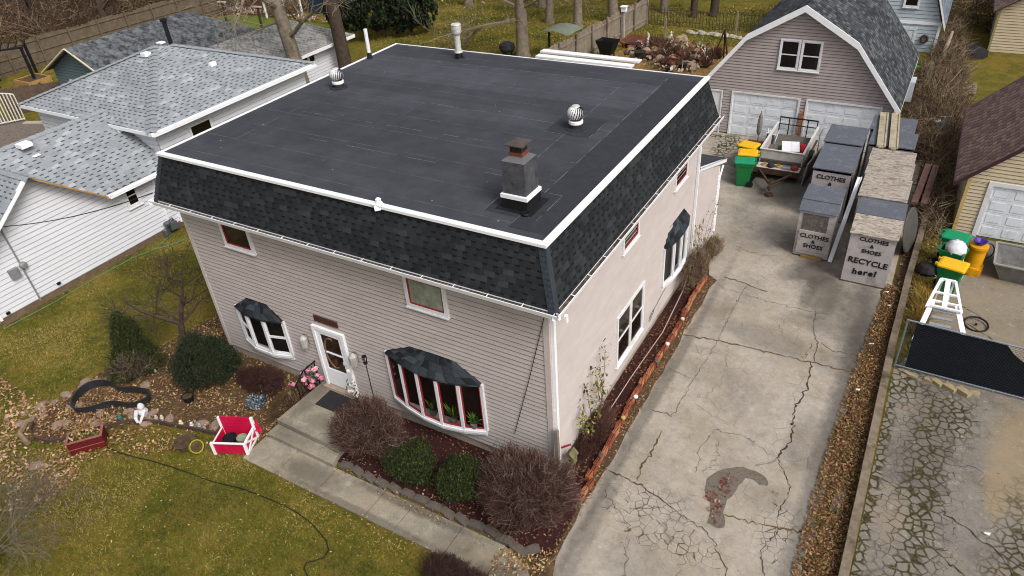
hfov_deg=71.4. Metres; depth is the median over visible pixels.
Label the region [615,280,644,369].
window
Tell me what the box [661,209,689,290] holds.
bow window
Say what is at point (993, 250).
loose wheel
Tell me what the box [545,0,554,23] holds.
bare tree
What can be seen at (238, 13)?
fallen leaves
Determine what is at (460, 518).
border stone
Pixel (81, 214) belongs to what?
overhead cable
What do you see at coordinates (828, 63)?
garage
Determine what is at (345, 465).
border stone
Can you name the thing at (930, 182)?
beam
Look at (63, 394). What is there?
edging rock
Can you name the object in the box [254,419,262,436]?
garden flag
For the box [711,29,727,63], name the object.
garden tripod
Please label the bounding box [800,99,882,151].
garage door
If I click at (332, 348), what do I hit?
front door
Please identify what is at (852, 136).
donation box
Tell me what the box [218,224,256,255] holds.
window
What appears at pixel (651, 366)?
edging brick
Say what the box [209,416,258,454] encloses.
barn planter
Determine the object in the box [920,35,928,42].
wreath
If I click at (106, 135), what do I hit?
white house
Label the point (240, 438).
flower pot
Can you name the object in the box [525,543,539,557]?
border stone
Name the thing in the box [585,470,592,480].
edging brick
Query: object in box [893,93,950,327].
fallen leaves
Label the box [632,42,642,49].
dark pot
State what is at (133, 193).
window
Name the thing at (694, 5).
bare tree
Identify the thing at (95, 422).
edging rock
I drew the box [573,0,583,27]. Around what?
bare tree
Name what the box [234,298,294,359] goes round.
bow window
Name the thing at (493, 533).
border stone
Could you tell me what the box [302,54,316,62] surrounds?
window
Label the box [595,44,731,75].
back yard soil
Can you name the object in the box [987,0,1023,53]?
cream outbuilding
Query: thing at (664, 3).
bare tree
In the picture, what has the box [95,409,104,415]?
edging rock
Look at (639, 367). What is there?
fallen leaves
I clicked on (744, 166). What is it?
wheeled bin
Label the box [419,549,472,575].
bare shrub
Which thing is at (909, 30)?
door
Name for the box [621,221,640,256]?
window
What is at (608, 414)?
bare shrub
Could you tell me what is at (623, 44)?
terracotta pot
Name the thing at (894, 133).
plank
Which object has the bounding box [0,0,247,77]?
plank fence
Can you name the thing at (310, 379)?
flower bunch
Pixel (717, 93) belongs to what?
side door
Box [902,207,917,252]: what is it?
round table top
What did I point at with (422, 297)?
window
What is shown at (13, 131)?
gravel yard
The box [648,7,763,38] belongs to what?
picket fence
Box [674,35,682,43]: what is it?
stone lump
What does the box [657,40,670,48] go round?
dry plant
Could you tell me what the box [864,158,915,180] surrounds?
donation box
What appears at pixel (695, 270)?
bare shrub
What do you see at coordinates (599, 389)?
climbing plant
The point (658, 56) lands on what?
stone lump
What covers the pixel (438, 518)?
fallen leaves
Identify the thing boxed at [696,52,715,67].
dry plant
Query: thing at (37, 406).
edging rock
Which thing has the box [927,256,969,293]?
wheeled bin
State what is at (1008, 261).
metal trough
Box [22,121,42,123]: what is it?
patio stone
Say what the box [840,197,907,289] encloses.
donation box
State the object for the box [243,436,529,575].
front walk
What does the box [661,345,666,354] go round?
edging brick
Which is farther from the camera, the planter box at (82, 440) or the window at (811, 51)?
the window at (811, 51)
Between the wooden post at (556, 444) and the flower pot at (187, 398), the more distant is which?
the flower pot at (187, 398)
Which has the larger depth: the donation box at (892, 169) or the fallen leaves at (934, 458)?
the donation box at (892, 169)
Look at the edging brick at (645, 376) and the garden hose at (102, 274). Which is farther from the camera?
the garden hose at (102, 274)
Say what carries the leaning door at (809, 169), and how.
on the driveway at (773, 295)
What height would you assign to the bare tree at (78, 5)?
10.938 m
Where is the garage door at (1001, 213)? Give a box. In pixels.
[971,181,1023,242]
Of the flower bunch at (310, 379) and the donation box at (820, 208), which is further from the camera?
the donation box at (820, 208)
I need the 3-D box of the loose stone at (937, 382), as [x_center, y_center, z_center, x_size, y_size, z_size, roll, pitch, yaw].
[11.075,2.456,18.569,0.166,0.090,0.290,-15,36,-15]
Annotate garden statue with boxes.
[134,403,147,423]
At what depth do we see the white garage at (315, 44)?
39.75 m
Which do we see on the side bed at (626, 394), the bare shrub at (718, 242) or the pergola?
the bare shrub at (718, 242)
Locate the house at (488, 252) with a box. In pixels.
[148,22,727,462]
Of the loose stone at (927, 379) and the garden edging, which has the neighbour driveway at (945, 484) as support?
the loose stone at (927, 379)
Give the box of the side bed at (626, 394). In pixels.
[562,239,710,491]
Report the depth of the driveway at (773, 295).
18.15 m
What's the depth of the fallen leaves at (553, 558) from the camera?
18.32 m
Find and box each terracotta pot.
[621,41,627,47]
[666,60,674,65]
[670,55,679,64]
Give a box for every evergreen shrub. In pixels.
[101,310,171,384]
[164,328,243,394]
[378,436,438,487]
[432,450,487,504]
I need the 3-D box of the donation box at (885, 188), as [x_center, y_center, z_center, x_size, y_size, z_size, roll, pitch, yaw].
[12.197,-2.403,23.709,1.430,2.115,1.570,15,39,26]
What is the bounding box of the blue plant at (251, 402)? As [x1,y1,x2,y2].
[244,393,267,409]
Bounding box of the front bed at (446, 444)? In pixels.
[338,417,579,556]
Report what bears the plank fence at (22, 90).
on the ground at (998, 70)
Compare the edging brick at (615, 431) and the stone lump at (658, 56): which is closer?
the edging brick at (615, 431)
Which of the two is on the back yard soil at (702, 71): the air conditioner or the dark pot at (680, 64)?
the dark pot at (680, 64)
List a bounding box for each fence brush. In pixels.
[900,10,986,249]
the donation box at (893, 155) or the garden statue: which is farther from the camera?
the donation box at (893, 155)
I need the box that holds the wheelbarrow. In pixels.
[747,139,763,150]
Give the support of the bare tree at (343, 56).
on the ground at (998, 70)
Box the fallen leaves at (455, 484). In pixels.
[342,421,576,553]
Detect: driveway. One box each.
[553,131,920,575]
[851,237,1023,575]
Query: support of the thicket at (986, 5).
on the ground at (998, 70)
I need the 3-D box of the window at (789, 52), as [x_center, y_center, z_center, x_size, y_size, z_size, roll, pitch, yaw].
[11.457,-9.630,29.448,0.850,1.270,0.100,15,39,26]
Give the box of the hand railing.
[294,360,319,399]
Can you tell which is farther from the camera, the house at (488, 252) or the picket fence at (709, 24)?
the picket fence at (709, 24)
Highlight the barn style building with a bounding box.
[888,0,952,52]
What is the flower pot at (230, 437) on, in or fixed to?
in the barn planter at (237, 425)
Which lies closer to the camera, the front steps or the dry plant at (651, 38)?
the front steps
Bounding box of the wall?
[838,162,941,575]
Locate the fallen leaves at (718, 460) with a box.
[565,313,850,567]
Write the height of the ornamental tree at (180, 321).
3.857 m
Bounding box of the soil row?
[619,34,663,42]
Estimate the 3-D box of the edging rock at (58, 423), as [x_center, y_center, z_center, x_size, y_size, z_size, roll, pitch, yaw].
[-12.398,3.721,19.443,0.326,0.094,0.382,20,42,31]
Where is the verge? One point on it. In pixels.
(902, 270)
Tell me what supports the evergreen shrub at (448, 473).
on the front bed at (446, 444)
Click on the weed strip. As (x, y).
(924, 293)
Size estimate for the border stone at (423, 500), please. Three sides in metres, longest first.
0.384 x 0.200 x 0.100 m
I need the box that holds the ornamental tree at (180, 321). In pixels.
[88,241,212,347]
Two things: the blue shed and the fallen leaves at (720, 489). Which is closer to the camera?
the fallen leaves at (720, 489)
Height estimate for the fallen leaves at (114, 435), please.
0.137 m
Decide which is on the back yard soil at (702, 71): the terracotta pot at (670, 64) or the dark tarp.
the terracotta pot at (670, 64)
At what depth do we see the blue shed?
56.76 m
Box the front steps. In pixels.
[267,381,371,467]
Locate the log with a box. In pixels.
[937,31,953,63]
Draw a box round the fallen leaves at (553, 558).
[541,277,716,564]
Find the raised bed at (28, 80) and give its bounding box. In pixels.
[13,73,52,85]
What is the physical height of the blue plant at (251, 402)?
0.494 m
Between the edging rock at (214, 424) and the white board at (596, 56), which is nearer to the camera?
the edging rock at (214, 424)
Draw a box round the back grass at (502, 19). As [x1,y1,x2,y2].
[367,0,775,59]
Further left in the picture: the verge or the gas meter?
the gas meter
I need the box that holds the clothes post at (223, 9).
[217,1,227,20]
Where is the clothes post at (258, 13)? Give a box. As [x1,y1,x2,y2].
[252,6,262,27]
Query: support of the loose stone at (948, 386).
on the neighbour driveway at (945, 484)
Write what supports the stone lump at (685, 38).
on the ground at (998, 70)
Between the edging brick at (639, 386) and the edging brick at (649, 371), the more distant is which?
the edging brick at (649, 371)
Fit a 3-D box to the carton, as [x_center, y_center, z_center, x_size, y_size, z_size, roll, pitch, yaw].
[11.263,-5.582,28.853,0.666,0.568,0.700,6,36,14]
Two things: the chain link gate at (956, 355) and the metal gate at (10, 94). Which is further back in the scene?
the metal gate at (10, 94)
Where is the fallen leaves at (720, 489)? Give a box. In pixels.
[704,473,733,524]
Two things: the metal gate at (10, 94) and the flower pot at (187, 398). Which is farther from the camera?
the metal gate at (10, 94)
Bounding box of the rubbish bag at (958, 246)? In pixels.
[944,239,966,254]
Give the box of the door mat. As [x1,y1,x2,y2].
[316,390,355,412]
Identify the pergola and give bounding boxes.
[0,38,37,87]
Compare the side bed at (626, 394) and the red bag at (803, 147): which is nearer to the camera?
the side bed at (626, 394)
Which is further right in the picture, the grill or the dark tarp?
the dark tarp
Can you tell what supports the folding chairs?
on the driveway at (773, 295)
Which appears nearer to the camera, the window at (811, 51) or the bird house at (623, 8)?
the window at (811, 51)
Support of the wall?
on the ground at (998, 70)
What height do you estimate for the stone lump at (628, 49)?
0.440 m
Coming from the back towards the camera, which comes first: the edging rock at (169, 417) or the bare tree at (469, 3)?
the bare tree at (469, 3)
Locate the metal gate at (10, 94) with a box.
[0,93,24,123]
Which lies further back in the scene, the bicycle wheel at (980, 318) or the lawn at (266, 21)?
the lawn at (266, 21)
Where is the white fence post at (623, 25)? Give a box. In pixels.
[623,12,624,38]
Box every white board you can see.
[535,54,633,67]
[540,49,641,62]
[827,177,861,262]
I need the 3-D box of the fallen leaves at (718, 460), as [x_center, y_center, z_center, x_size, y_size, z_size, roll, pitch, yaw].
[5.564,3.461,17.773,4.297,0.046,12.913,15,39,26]
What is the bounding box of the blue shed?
[308,0,375,16]
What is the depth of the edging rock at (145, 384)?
20.51 m
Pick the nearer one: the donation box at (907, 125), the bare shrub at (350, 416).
the bare shrub at (350, 416)
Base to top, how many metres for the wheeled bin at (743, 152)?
1.075 m
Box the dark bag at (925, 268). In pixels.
[916,261,936,276]
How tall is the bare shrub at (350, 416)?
1.712 m
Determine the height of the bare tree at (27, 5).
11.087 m
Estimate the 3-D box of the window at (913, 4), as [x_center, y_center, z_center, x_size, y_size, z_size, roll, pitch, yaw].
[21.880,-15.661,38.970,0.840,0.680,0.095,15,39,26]
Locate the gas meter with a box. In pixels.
[162,217,178,236]
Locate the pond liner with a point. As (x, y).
(82, 390)
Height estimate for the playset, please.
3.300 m
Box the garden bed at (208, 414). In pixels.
[33,315,318,443]
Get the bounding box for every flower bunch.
[290,366,323,388]
[346,369,358,396]
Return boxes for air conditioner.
[905,77,916,101]
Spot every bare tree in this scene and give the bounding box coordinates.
[21,0,41,33]
[72,0,84,16]
[80,0,130,17]
[111,2,121,13]
[177,0,354,83]
[325,0,351,68]
[404,0,604,56]
[463,0,473,6]
[537,0,545,7]
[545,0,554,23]
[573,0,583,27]
[608,0,617,16]
[659,0,668,11]
[689,0,697,17]
[708,0,719,15]
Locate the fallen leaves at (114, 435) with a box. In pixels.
[38,397,210,463]
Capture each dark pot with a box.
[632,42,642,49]
[634,49,645,58]
[677,61,688,70]
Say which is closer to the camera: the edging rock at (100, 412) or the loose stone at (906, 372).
the loose stone at (906, 372)
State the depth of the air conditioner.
32.52 m
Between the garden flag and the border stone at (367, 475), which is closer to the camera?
the border stone at (367, 475)
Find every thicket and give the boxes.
[0,0,264,43]
[937,0,995,34]
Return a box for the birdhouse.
[564,447,578,468]
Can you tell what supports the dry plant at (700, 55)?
on the back yard soil at (702, 71)
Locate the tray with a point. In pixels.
(785, 167)
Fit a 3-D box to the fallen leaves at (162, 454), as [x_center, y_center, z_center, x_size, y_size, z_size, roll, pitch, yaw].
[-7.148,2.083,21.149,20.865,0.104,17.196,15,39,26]
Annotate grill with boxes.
[499,41,514,55]
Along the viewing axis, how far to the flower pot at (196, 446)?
18.14 m
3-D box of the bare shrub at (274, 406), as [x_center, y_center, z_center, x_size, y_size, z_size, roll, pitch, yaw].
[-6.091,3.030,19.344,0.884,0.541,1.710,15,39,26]
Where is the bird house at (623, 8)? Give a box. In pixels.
[620,5,627,11]
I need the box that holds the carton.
[781,141,799,152]
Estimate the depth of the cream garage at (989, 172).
23.72 m
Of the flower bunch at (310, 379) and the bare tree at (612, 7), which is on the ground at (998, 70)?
the bare tree at (612, 7)
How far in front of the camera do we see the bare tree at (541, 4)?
53.79 m
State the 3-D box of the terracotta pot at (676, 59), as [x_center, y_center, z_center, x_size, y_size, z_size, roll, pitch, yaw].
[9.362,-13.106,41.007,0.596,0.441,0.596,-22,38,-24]
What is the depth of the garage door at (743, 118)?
31.31 m
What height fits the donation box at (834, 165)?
2.035 m
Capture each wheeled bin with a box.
[734,140,760,166]
[734,156,756,187]
[738,148,759,178]
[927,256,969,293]
[932,228,972,263]
[932,242,969,276]
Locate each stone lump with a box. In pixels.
[625,47,633,55]
[654,54,663,63]
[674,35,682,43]
[681,34,688,42]
[685,62,697,71]
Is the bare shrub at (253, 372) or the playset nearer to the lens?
the bare shrub at (253, 372)
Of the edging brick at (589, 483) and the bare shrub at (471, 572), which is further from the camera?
the edging brick at (589, 483)
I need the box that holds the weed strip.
[892,273,952,333]
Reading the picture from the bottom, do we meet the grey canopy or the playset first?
the grey canopy
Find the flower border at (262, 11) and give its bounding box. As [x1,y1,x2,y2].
[230,7,327,22]
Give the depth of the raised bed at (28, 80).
46.09 m
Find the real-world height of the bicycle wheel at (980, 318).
0.134 m
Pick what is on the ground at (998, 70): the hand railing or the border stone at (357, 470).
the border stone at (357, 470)
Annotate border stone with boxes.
[338,460,353,470]
[350,465,363,478]
[362,471,375,483]
[373,477,388,490]
[387,481,401,495]
[400,488,415,500]
[412,494,429,505]
[425,500,442,512]
[439,505,454,520]
[453,512,468,527]
[466,518,485,531]
[482,524,498,539]
[495,533,514,545]
[509,541,527,557]
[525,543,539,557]
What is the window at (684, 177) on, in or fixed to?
in the house at (488, 252)
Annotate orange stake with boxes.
[797,111,803,135]
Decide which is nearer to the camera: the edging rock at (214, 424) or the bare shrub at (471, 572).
the bare shrub at (471, 572)
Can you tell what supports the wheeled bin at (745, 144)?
on the driveway at (773, 295)
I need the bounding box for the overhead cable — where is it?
[3,192,152,226]
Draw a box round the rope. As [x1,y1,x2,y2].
[609,259,692,409]
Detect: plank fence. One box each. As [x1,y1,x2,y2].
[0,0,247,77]
[0,81,59,114]
[540,0,648,62]
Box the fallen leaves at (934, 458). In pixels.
[864,280,1022,568]
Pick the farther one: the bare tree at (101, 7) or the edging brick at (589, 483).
the bare tree at (101, 7)
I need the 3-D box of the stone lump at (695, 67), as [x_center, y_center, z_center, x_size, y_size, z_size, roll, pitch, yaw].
[10.049,-12.430,39.918,0.722,0.476,0.704,24,44,35]
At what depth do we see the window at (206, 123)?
28.22 m
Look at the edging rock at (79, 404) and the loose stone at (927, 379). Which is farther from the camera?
the edging rock at (79, 404)
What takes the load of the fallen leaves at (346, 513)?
on the front walk
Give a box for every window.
[122,187,143,210]
[187,116,213,136]
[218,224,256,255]
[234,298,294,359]
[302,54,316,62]
[384,346,488,435]
[402,277,450,320]
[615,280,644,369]
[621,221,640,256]
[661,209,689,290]
[673,161,688,192]
[776,38,801,71]
[797,40,823,73]
[902,0,920,8]
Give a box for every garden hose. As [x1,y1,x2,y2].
[4,233,186,328]
[106,447,328,575]
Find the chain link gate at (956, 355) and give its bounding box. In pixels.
[893,319,1023,398]
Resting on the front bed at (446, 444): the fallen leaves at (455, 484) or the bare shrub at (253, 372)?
the fallen leaves at (455, 484)
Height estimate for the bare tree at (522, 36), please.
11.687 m
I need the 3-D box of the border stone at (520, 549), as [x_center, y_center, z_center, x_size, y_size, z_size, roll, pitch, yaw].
[0.144,5.609,15.267,0.413,0.100,0.200,22,43,33]
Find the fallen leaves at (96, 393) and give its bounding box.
[77,388,145,407]
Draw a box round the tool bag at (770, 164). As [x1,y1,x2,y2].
[767,162,774,167]
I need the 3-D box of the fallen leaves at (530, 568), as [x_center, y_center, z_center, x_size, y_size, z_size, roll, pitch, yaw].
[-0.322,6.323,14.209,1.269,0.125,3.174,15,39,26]
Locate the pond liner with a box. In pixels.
[70,379,151,413]
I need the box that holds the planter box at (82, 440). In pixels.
[64,423,108,455]
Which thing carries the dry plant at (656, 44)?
on the back yard soil at (702, 71)
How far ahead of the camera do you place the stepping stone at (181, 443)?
18.37 m
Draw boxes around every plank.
[876,112,888,147]
[889,113,900,149]
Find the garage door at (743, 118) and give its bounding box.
[727,90,800,137]
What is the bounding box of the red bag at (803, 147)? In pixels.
[799,144,806,153]
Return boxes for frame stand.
[907,278,965,356]
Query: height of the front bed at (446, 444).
0.001 m
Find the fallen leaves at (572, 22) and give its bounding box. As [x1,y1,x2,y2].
[382,4,773,74]
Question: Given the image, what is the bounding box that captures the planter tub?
[595,37,619,60]
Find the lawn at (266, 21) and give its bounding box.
[217,14,330,28]
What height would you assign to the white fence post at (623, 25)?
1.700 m
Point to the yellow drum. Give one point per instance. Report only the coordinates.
(975, 256)
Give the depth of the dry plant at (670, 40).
43.67 m
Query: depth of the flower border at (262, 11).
57.08 m
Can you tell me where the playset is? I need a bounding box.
[261,0,302,17]
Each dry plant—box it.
[644,33,664,44]
[648,38,664,48]
[648,45,670,56]
[655,55,674,68]
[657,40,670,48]
[663,36,677,45]
[663,41,683,52]
[674,49,695,59]
[678,46,696,53]
[694,49,705,57]
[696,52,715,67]
[698,49,716,58]
[709,43,728,58]
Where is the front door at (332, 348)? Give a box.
[310,324,358,397]
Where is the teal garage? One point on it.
(70, 63)
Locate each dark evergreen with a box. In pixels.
[321,0,397,32]
[384,0,438,33]
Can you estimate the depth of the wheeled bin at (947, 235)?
22.43 m
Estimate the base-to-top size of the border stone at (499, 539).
0.100 m
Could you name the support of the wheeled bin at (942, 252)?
on the neighbour driveway at (945, 484)
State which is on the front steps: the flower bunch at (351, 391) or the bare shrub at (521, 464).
the flower bunch at (351, 391)
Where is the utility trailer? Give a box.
[753,116,819,196]
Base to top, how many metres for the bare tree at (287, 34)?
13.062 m
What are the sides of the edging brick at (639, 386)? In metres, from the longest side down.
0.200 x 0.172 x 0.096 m
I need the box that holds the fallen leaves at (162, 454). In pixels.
[0,243,401,575]
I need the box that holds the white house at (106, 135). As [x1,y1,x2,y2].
[0,17,316,325]
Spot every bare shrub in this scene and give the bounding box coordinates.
[111,349,152,381]
[233,362,290,396]
[263,382,316,421]
[323,388,416,460]
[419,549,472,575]
[454,564,493,575]
[469,439,588,542]
[574,402,620,466]
[677,246,710,292]
[701,233,725,266]
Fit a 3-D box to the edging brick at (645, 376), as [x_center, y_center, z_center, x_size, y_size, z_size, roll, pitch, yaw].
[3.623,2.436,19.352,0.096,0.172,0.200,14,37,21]
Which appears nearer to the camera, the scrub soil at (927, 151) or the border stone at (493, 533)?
the border stone at (493, 533)
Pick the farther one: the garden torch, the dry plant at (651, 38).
the dry plant at (651, 38)
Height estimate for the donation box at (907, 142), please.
2.155 m
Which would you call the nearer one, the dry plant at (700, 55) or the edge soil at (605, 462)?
the edge soil at (605, 462)
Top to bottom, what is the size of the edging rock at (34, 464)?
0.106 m
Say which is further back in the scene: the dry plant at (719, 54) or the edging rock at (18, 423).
the dry plant at (719, 54)
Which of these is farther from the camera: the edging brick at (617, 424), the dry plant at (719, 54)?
the dry plant at (719, 54)
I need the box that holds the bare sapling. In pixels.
[0,438,107,575]
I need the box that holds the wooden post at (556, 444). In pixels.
[554,428,570,462]
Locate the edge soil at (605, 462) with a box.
[527,275,716,575]
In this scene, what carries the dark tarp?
on the ground at (998, 70)
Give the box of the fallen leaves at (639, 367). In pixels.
[566,246,710,488]
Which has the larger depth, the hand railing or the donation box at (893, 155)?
the donation box at (893, 155)
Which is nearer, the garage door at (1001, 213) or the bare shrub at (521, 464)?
the bare shrub at (521, 464)
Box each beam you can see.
[911,163,931,204]
[920,164,938,205]
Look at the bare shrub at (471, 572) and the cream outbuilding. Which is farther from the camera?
the cream outbuilding
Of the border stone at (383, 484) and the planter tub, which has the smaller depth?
the border stone at (383, 484)
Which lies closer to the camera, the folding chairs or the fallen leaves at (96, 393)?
the fallen leaves at (96, 393)
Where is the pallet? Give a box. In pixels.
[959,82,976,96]
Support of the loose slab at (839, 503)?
on the verge
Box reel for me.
[791,165,798,170]
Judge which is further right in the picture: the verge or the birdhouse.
the verge
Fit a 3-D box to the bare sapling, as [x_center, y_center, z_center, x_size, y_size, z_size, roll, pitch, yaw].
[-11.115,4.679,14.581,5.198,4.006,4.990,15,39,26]
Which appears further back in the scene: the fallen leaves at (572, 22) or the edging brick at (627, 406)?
the fallen leaves at (572, 22)
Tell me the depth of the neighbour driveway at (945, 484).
16.26 m
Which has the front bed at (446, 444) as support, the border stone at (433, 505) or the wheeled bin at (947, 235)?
the border stone at (433, 505)
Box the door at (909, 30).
[903,26,917,43]
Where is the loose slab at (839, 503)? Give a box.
[829,491,845,511]
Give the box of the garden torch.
[361,355,373,395]
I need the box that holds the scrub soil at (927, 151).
[908,41,962,226]
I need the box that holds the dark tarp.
[953,44,987,59]
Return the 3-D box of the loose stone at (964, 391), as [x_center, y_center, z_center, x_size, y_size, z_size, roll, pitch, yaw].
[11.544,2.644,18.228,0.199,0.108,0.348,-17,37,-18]
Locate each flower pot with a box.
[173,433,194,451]
[181,391,193,403]
[188,439,203,453]
[222,432,236,442]
[236,433,246,442]
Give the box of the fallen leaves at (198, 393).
[32,315,317,439]
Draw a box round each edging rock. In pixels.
[14,420,23,426]
[28,461,45,470]
[34,400,47,410]
[50,420,62,429]
[60,391,72,398]
[61,420,73,426]
[72,401,82,410]
[79,377,90,384]
[91,419,100,425]
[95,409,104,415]
[123,408,133,413]
[139,417,153,426]
[140,381,149,388]
[144,409,158,417]
[165,414,174,421]
[194,420,208,426]
[209,419,219,429]
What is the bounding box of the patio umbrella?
[756,111,762,140]
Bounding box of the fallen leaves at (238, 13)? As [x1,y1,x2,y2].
[0,0,565,45]
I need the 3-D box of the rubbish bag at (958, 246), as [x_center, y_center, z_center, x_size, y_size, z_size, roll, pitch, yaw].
[13.634,-1.192,21.909,0.542,0.659,0.614,5,36,13]
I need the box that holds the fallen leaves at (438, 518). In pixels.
[333,463,528,567]
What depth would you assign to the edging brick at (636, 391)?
18.85 m
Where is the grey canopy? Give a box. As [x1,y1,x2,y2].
[534,23,581,47]
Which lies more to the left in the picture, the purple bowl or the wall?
the wall
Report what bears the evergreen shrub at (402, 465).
on the front bed at (446, 444)
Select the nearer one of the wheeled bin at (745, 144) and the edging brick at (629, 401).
the edging brick at (629, 401)
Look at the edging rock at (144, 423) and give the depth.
19.21 m
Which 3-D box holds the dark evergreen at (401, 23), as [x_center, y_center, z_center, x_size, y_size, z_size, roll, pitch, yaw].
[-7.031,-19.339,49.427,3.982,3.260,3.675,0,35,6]
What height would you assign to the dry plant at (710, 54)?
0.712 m
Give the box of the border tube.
[17,414,38,445]
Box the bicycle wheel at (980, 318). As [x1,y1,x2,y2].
[963,316,988,331]
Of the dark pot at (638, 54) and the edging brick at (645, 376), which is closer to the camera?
the edging brick at (645, 376)
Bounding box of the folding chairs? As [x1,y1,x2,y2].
[766,128,779,143]
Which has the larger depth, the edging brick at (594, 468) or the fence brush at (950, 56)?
the fence brush at (950, 56)
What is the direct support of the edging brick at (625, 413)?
on the edge soil at (605, 462)
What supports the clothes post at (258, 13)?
on the lawn at (266, 21)
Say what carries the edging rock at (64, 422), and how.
on the garden bed at (208, 414)
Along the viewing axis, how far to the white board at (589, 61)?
34.91 m
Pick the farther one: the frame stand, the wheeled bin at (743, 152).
the wheeled bin at (743, 152)
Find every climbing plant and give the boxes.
[575,338,610,443]
[679,198,723,283]
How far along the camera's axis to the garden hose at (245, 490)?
17.09 m
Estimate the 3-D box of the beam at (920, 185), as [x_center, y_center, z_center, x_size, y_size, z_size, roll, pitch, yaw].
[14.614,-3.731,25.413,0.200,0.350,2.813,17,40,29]
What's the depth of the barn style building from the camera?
39.32 m
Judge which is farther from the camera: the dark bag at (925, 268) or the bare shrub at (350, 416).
the dark bag at (925, 268)
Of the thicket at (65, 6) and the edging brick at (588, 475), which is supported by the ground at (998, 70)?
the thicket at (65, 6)
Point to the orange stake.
(800, 123)
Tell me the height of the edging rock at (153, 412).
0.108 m
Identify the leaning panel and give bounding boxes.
[846,163,858,222]
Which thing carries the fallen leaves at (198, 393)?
on the garden bed at (208, 414)
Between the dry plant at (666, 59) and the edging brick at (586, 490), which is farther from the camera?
the dry plant at (666, 59)
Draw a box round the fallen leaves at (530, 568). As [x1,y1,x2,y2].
[485,548,550,575]
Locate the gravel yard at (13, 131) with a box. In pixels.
[0,118,44,147]
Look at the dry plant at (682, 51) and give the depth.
41.52 m
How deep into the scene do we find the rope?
20.35 m
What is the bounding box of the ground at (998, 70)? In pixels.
[0,0,1023,575]
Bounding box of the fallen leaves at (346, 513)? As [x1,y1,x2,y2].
[245,457,453,569]
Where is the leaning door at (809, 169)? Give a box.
[800,144,823,186]
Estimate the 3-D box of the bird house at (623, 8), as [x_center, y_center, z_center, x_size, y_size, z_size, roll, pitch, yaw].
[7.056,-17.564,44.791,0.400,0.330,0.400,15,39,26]
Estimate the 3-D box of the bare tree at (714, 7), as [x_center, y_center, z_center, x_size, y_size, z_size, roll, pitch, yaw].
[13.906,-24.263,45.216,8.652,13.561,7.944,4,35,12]
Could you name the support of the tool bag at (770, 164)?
on the utility trailer
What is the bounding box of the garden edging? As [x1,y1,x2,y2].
[28,419,217,443]
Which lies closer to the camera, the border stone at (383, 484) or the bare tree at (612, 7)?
the border stone at (383, 484)
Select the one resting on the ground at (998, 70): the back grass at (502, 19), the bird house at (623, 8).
the back grass at (502, 19)
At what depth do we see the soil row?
45.47 m
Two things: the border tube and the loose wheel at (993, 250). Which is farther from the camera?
the loose wheel at (993, 250)
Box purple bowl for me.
[974,237,987,245]
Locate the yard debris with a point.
(696, 44)
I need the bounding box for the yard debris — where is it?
[617,33,714,73]
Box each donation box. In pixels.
[792,183,846,260]
[811,143,862,222]
[824,124,869,179]
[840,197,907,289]
[846,174,912,248]
[857,129,918,194]
[860,115,917,176]
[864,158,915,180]
[868,148,916,163]
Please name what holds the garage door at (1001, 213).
in the cream garage at (989, 172)
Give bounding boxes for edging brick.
[582,486,587,494]
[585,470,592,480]
[586,479,593,490]
[591,465,597,475]
[593,458,600,467]
[602,446,607,455]
[605,439,611,449]
[608,433,614,443]
[612,427,618,437]
[614,421,620,428]
[622,410,627,418]
[624,404,629,411]
[626,398,632,406]
[633,388,638,394]
[636,383,642,391]
[643,373,647,382]
[646,368,651,377]
[649,363,653,372]
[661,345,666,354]
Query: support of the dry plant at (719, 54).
on the back yard soil at (702, 71)
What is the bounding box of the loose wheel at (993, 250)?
[984,242,994,258]
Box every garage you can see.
[41,11,256,84]
[207,20,354,81]
[707,0,919,151]
[952,76,1023,242]
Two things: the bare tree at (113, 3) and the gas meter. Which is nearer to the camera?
the gas meter
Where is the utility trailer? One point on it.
(769, 152)
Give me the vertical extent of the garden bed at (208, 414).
0.001 m
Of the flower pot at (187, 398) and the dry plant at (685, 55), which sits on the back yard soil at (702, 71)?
the dry plant at (685, 55)
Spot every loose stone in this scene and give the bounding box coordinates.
[902,370,911,376]
[923,377,931,382]
[930,377,942,387]
[942,382,956,392]
[955,385,971,397]
[970,390,980,395]
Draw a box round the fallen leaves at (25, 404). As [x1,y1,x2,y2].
[0,377,81,511]
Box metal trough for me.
[993,241,1023,284]
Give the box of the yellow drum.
[964,241,989,276]
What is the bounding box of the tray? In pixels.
[781,165,791,169]
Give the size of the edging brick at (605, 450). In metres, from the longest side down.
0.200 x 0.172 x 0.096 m
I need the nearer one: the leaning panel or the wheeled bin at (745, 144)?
the leaning panel
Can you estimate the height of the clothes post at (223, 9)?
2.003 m
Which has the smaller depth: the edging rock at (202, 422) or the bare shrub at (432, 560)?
the bare shrub at (432, 560)
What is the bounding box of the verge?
[802,180,924,575]
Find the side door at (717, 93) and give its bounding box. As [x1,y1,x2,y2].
[711,88,722,132]

